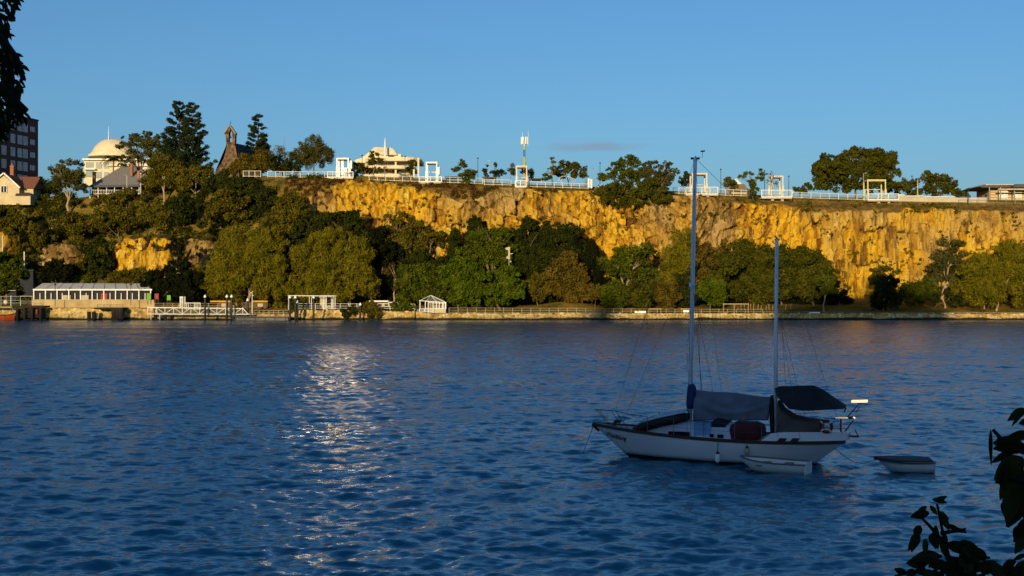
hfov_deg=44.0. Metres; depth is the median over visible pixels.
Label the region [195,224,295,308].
feathery tree
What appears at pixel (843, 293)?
shrub
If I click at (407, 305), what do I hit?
shrub
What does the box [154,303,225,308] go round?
promenade railing
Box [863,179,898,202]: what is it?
lookout portal
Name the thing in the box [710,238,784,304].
fig tree
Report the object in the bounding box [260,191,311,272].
dark tree
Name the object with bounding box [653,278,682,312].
shrub
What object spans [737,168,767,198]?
layered tree
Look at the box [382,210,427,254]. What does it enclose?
olive tree
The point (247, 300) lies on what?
mooring pile
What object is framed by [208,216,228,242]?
dark tree
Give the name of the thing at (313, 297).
mooring pile
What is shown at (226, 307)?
mooring pile
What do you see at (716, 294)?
shrub
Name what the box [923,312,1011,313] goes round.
promenade railing
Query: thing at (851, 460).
tow rope
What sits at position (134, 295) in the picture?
glazed pavilion
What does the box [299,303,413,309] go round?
promenade railing
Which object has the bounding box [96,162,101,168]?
window
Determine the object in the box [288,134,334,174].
olive tree
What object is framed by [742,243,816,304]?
fig tree
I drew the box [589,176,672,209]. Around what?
overhanging tree
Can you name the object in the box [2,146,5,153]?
window
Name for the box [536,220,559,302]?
pine tree
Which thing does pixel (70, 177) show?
gum tree
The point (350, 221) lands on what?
dark tree
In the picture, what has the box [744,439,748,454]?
fender
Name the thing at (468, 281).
broad tree
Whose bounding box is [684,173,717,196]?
lookout portal
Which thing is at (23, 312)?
pontoon
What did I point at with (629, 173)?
overhanging tree
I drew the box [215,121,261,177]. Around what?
church
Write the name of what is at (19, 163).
window
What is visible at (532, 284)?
shrub
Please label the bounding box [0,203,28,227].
olive tree
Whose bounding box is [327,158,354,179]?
lookout portal
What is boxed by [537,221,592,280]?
dark tree
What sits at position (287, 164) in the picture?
bush
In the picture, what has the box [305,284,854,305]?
cliff foot scrub
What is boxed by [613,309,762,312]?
promenade railing
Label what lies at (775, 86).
sky
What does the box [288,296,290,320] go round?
mooring pile
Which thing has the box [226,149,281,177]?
bush
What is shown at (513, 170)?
shrub
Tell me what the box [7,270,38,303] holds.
shed
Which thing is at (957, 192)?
shrub
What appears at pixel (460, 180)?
clifftop fence
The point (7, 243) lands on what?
rock outcrop
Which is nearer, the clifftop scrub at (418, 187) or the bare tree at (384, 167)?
the clifftop scrub at (418, 187)
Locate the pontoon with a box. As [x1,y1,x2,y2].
[13,306,49,319]
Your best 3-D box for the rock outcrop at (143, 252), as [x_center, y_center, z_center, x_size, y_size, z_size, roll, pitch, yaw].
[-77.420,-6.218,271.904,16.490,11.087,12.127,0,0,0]
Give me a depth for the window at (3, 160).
327.41 m
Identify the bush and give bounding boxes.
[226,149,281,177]
[265,153,302,175]
[351,162,364,175]
[358,165,385,174]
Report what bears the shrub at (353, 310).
on the ground
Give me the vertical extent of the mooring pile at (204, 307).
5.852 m
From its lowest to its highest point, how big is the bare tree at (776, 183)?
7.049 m
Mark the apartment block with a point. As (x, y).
(19, 149)
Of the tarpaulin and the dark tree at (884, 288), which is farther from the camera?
the dark tree at (884, 288)
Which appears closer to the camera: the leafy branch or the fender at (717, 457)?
the leafy branch
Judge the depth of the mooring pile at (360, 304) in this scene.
247.35 m
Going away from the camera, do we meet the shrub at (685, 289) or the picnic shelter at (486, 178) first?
the shrub at (685, 289)
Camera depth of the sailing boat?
45.62 m
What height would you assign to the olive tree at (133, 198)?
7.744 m
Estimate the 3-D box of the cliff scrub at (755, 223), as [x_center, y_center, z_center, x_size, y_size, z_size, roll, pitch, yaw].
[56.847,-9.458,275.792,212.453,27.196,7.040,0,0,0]
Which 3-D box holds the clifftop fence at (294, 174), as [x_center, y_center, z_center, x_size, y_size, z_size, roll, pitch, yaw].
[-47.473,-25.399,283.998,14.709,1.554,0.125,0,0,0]
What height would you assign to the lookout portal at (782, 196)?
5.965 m
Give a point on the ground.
(860, 305)
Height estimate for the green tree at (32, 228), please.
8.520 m
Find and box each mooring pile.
[204,295,205,320]
[226,295,227,320]
[230,294,232,320]
[246,298,248,315]
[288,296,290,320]
[294,295,296,320]
[296,300,298,319]
[312,295,314,320]
[359,303,361,319]
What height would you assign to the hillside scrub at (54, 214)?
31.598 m
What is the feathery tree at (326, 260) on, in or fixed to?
on the ground
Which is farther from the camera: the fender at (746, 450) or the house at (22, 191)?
the house at (22, 191)
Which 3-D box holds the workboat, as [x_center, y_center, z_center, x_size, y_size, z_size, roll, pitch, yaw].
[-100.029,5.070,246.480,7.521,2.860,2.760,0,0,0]
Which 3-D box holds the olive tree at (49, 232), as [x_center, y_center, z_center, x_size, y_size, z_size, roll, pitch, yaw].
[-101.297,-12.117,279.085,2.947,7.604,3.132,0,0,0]
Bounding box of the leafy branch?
[978,407,1023,575]
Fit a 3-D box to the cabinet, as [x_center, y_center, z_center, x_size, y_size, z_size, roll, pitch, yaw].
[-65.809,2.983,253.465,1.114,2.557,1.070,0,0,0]
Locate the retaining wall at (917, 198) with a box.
[896,195,986,202]
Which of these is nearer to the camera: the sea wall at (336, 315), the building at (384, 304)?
the sea wall at (336, 315)
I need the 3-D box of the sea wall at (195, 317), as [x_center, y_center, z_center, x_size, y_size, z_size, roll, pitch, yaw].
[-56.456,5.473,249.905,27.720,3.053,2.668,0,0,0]
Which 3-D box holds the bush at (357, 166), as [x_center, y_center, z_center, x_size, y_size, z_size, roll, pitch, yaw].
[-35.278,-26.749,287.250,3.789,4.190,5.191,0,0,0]
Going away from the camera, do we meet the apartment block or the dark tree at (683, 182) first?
the dark tree at (683, 182)
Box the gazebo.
[417,295,446,312]
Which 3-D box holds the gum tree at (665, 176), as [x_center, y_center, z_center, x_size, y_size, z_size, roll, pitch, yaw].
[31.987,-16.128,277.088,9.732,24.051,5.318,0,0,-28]
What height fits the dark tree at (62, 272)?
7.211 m
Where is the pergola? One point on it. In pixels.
(311, 299)
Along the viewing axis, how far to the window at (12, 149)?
330.79 m
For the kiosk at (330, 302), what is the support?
on the ground
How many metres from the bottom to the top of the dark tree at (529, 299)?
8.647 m
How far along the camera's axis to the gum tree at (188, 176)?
288.37 m
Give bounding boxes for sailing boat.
[592,150,867,464]
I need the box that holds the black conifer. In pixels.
[579,239,609,305]
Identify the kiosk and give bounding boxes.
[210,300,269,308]
[319,296,334,308]
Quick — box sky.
[0,0,1023,198]
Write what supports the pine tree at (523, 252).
on the ground
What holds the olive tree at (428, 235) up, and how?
on the ground
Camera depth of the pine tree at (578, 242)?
267.08 m
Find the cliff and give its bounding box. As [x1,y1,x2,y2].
[284,180,1023,299]
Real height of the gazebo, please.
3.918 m
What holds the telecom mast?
on the ground
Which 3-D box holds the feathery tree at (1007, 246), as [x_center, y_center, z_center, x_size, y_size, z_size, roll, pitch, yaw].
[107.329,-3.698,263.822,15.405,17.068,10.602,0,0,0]
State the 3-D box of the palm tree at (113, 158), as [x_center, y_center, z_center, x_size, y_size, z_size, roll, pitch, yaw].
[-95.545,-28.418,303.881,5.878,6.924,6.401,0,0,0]
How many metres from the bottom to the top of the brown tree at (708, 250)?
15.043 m
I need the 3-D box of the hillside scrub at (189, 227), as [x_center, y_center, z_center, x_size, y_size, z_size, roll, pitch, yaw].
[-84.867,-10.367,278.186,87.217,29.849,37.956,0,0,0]
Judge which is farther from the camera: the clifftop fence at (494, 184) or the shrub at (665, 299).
the clifftop fence at (494, 184)
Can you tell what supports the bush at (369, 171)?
on the ground
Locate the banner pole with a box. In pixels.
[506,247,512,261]
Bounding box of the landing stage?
[87,304,127,319]
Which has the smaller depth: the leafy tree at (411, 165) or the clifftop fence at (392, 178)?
the clifftop fence at (392, 178)
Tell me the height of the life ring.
0.496 m
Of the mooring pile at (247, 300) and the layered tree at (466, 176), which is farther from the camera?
the layered tree at (466, 176)
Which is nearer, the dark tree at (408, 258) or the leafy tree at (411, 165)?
the dark tree at (408, 258)
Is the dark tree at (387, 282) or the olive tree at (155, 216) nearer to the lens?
the dark tree at (387, 282)
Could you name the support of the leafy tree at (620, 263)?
on the ground
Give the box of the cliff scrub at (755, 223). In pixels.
[318,184,1023,298]
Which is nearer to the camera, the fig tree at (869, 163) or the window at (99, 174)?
the fig tree at (869, 163)
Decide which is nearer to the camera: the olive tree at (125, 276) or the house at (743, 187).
the olive tree at (125, 276)
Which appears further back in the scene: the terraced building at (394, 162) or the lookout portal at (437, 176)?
the terraced building at (394, 162)
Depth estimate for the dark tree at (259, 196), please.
279.82 m
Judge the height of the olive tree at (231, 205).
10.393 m
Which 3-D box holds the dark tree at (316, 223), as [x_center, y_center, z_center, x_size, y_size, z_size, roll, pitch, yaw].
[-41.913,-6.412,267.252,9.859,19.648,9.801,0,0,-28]
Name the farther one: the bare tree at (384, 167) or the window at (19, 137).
the window at (19, 137)
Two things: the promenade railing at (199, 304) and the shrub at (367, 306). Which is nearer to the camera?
the shrub at (367, 306)
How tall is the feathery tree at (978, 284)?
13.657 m
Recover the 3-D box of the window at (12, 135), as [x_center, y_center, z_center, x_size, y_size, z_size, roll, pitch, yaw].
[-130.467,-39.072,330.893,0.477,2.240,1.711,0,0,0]
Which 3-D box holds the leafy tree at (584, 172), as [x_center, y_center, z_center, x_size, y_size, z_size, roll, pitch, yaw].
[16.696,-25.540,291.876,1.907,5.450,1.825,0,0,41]
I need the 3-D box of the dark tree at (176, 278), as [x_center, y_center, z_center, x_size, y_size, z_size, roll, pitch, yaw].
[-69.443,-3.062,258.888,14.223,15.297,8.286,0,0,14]
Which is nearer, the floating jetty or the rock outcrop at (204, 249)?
the floating jetty
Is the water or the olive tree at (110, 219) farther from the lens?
the olive tree at (110, 219)
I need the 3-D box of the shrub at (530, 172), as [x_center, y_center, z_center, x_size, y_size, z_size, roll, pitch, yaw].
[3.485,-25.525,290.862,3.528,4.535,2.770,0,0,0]
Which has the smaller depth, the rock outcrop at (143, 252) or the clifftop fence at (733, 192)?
the rock outcrop at (143, 252)
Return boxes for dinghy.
[740,455,811,474]
[874,456,935,472]
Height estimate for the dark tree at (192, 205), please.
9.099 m
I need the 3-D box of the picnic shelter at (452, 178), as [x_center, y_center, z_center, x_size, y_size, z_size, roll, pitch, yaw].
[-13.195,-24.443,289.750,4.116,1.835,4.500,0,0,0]
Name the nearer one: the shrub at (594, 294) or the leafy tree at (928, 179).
the shrub at (594, 294)
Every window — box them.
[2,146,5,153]
[2,159,5,167]
[11,134,14,142]
[11,147,14,155]
[18,135,21,143]
[18,149,21,156]
[18,162,21,169]
[86,162,93,167]
[86,171,93,176]
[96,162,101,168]
[96,172,101,177]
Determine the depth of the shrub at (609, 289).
256.81 m
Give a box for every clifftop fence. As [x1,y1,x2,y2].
[267,171,332,177]
[369,175,418,181]
[444,177,482,183]
[484,179,508,184]
[528,181,588,188]
[718,189,748,196]
[792,192,865,199]
[970,197,1015,203]
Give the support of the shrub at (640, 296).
on the ground
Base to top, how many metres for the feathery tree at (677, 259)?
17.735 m
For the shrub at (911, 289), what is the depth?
260.82 m
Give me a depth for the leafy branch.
4.20 m
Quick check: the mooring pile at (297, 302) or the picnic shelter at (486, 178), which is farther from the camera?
the picnic shelter at (486, 178)
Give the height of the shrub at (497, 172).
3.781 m
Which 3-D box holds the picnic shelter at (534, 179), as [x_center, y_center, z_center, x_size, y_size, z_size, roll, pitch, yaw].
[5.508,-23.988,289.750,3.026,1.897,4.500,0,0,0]
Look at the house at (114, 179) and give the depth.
298.50 m
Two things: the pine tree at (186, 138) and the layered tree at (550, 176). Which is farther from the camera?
the pine tree at (186, 138)
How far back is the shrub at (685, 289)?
257.66 m
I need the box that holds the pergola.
[288,295,335,309]
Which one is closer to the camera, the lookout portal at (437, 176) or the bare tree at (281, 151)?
the lookout portal at (437, 176)
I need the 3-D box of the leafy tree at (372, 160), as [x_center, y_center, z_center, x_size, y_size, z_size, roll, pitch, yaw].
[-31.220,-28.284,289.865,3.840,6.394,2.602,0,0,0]
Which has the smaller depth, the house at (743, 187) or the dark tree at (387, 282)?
the dark tree at (387, 282)
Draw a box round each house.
[0,164,49,205]
[90,164,147,197]
[725,179,747,194]
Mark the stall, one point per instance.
(194, 305)
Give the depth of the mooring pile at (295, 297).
244.65 m
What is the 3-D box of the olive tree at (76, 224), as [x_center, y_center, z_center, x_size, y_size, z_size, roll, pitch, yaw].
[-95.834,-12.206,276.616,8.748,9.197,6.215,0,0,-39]
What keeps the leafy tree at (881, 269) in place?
on the ground
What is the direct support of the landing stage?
on the water
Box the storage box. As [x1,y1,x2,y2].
[693,422,711,436]
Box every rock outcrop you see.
[0,231,29,255]
[37,243,84,265]
[112,234,185,282]
[184,237,215,270]
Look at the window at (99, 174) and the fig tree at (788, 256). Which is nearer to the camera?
the fig tree at (788, 256)
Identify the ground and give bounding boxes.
[0,175,1023,319]
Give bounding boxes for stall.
[186,303,200,309]
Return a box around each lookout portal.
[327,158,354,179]
[419,162,441,183]
[515,166,527,188]
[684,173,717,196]
[759,176,791,200]
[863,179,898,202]
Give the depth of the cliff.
276.59 m
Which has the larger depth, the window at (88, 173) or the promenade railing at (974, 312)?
the window at (88, 173)
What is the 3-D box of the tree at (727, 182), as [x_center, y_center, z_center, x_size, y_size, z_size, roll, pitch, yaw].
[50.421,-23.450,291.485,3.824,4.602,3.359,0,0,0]
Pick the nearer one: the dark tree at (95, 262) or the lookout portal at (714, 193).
the dark tree at (95, 262)
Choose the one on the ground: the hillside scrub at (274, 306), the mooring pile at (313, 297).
the hillside scrub at (274, 306)
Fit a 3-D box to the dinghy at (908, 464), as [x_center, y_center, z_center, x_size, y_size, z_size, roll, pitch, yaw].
[13.495,6.110,43.659,1.988,0.580,1.390,0,0,9]
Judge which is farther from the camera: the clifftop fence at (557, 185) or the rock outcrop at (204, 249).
the clifftop fence at (557, 185)
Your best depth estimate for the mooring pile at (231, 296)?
244.34 m
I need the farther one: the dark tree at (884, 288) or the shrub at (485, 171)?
the shrub at (485, 171)
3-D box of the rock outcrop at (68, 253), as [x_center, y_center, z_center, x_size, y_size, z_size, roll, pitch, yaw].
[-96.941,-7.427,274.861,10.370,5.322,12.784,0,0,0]
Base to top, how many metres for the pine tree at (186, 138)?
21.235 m
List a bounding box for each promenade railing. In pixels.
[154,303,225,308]
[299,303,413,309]
[476,308,603,312]
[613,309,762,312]
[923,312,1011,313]
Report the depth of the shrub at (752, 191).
280.40 m
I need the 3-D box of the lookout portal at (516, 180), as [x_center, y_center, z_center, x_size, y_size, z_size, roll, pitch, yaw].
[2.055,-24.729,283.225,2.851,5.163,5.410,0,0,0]
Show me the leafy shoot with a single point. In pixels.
(967, 562)
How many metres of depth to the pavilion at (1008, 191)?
301.00 m
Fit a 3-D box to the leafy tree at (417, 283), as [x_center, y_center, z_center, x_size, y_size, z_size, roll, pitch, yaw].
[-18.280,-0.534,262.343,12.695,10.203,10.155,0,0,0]
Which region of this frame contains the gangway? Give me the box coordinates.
[147,307,249,319]
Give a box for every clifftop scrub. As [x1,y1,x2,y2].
[282,177,555,205]
[288,178,957,213]
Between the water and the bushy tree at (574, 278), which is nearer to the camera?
the water
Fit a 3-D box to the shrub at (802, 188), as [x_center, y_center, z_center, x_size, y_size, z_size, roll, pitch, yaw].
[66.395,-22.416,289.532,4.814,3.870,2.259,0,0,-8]
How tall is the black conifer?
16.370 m
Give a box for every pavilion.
[32,283,165,307]
[962,184,1023,199]
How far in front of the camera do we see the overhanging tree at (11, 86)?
6.90 m
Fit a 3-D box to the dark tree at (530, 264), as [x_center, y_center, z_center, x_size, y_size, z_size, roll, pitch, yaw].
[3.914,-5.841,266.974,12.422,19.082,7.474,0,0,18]
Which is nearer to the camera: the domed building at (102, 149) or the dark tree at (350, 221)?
the dark tree at (350, 221)
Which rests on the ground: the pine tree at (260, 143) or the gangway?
the pine tree at (260, 143)
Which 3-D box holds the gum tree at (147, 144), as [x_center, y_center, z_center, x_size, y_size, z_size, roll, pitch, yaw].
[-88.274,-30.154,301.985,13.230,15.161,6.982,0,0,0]
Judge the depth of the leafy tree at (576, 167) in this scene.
294.07 m
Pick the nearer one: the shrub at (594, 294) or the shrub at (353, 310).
the shrub at (353, 310)
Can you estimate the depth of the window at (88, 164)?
331.03 m
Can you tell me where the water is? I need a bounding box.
[0,320,1023,575]
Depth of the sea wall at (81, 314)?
249.39 m
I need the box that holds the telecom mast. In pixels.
[521,132,527,183]
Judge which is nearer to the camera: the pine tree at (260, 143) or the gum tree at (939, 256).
the gum tree at (939, 256)
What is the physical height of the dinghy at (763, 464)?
0.596 m
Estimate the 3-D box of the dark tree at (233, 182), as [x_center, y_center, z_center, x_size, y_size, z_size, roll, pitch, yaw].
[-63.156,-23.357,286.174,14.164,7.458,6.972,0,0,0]
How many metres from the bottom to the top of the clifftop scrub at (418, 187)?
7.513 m
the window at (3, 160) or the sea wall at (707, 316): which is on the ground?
the sea wall at (707, 316)
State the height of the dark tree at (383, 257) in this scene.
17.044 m
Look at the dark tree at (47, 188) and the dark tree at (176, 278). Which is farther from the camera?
the dark tree at (47, 188)
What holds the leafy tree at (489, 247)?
on the ground
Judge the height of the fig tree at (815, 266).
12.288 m
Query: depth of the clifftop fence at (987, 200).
282.95 m
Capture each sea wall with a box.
[0,308,154,319]
[155,308,296,319]
[296,310,414,319]
[416,311,1023,319]
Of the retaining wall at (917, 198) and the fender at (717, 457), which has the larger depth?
the retaining wall at (917, 198)
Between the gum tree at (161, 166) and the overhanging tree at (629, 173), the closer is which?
the overhanging tree at (629, 173)
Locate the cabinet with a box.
[180,297,183,306]
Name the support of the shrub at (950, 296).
on the ground
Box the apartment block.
[0,114,38,176]
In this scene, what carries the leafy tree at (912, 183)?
on the ground
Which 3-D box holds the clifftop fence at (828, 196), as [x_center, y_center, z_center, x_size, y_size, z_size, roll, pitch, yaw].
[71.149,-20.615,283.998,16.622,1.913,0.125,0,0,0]
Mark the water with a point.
(294, 448)
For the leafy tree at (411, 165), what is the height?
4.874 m
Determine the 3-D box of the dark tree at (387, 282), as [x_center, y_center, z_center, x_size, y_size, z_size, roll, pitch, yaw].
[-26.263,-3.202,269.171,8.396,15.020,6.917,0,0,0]
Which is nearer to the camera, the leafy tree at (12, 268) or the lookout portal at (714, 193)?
the leafy tree at (12, 268)
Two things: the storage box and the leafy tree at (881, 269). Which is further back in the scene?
the leafy tree at (881, 269)
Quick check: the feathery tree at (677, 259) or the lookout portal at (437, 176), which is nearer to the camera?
the feathery tree at (677, 259)
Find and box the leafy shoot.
[894,496,1001,575]
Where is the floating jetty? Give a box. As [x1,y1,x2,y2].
[233,310,291,320]
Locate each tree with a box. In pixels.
[0,0,31,143]
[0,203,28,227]
[0,251,28,298]
[11,220,47,254]
[29,257,74,284]
[39,176,62,194]
[45,216,57,243]
[47,158,89,212]
[54,211,93,240]
[83,233,114,279]
[90,198,140,242]
[99,186,146,209]
[100,155,124,170]
[104,265,146,283]
[115,130,165,169]
[133,199,173,233]
[137,152,184,203]
[140,236,204,306]
[159,100,217,176]
[161,189,203,228]
[171,164,221,196]
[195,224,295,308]
[202,168,262,196]
[202,186,254,226]
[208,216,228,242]
[239,182,278,222]
[245,114,270,175]
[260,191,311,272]
[268,139,289,175]
[274,230,303,297]
[285,214,333,267]
[287,226,380,306]
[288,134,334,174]
[319,209,372,290]
[357,224,403,299]
[367,150,382,176]
[370,247,401,299]
[380,158,388,177]
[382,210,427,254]
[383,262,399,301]
[388,246,449,270]
[393,261,452,306]
[404,159,416,177]
[406,219,447,254]
[438,254,525,310]
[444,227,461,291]
[450,159,477,184]
[454,225,519,270]
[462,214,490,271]
[505,215,549,279]
[510,226,531,304]
[512,271,548,305]
[535,250,593,303]
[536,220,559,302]
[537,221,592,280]
[541,157,556,186]
[550,159,586,185]
[573,230,584,293]
[581,166,588,185]
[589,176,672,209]
[596,242,660,289]
[597,154,651,187]
[639,160,679,225]
[653,224,700,306]
[678,171,691,191]
[695,237,733,284]
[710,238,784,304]
[722,176,738,193]
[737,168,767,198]
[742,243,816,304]
[766,171,777,195]
[784,247,840,305]
[808,145,908,197]
[815,274,837,311]
[868,264,900,299]
[869,274,902,312]
[887,177,924,194]
[913,170,958,195]
[921,236,968,307]
[949,250,1023,310]
[991,238,1023,306]
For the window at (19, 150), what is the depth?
333.99 m
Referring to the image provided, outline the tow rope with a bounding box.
[834,447,874,463]
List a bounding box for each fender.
[715,444,719,462]
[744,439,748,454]
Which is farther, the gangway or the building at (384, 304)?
the building at (384, 304)
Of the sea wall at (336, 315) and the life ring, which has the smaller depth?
the life ring
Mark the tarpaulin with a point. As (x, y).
(742, 430)
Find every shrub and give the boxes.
[339,304,357,319]
[357,299,382,319]
[389,300,416,311]
[482,164,488,180]
[489,169,506,182]
[507,163,515,183]
[520,167,534,184]
[524,271,547,305]
[586,283,601,307]
[598,278,629,310]
[623,278,657,310]
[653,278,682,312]
[673,273,699,309]
[695,272,728,310]
[746,182,759,197]
[792,182,812,196]
[829,280,847,307]
[897,275,941,306]
[915,290,970,308]
[948,188,970,197]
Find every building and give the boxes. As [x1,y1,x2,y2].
[82,126,163,186]
[354,139,423,177]
[369,300,398,306]
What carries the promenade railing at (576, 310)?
on the sea wall at (707, 316)
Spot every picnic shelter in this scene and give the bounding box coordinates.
[445,176,461,180]
[482,177,495,182]
[529,178,542,184]
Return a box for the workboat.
[0,307,15,320]
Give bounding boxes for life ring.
[819,419,832,432]
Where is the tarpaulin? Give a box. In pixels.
[729,420,765,439]
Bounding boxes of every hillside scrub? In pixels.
[0,173,324,309]
[4,190,291,307]
[14,175,311,306]
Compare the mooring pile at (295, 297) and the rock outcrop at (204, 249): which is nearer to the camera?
the mooring pile at (295, 297)

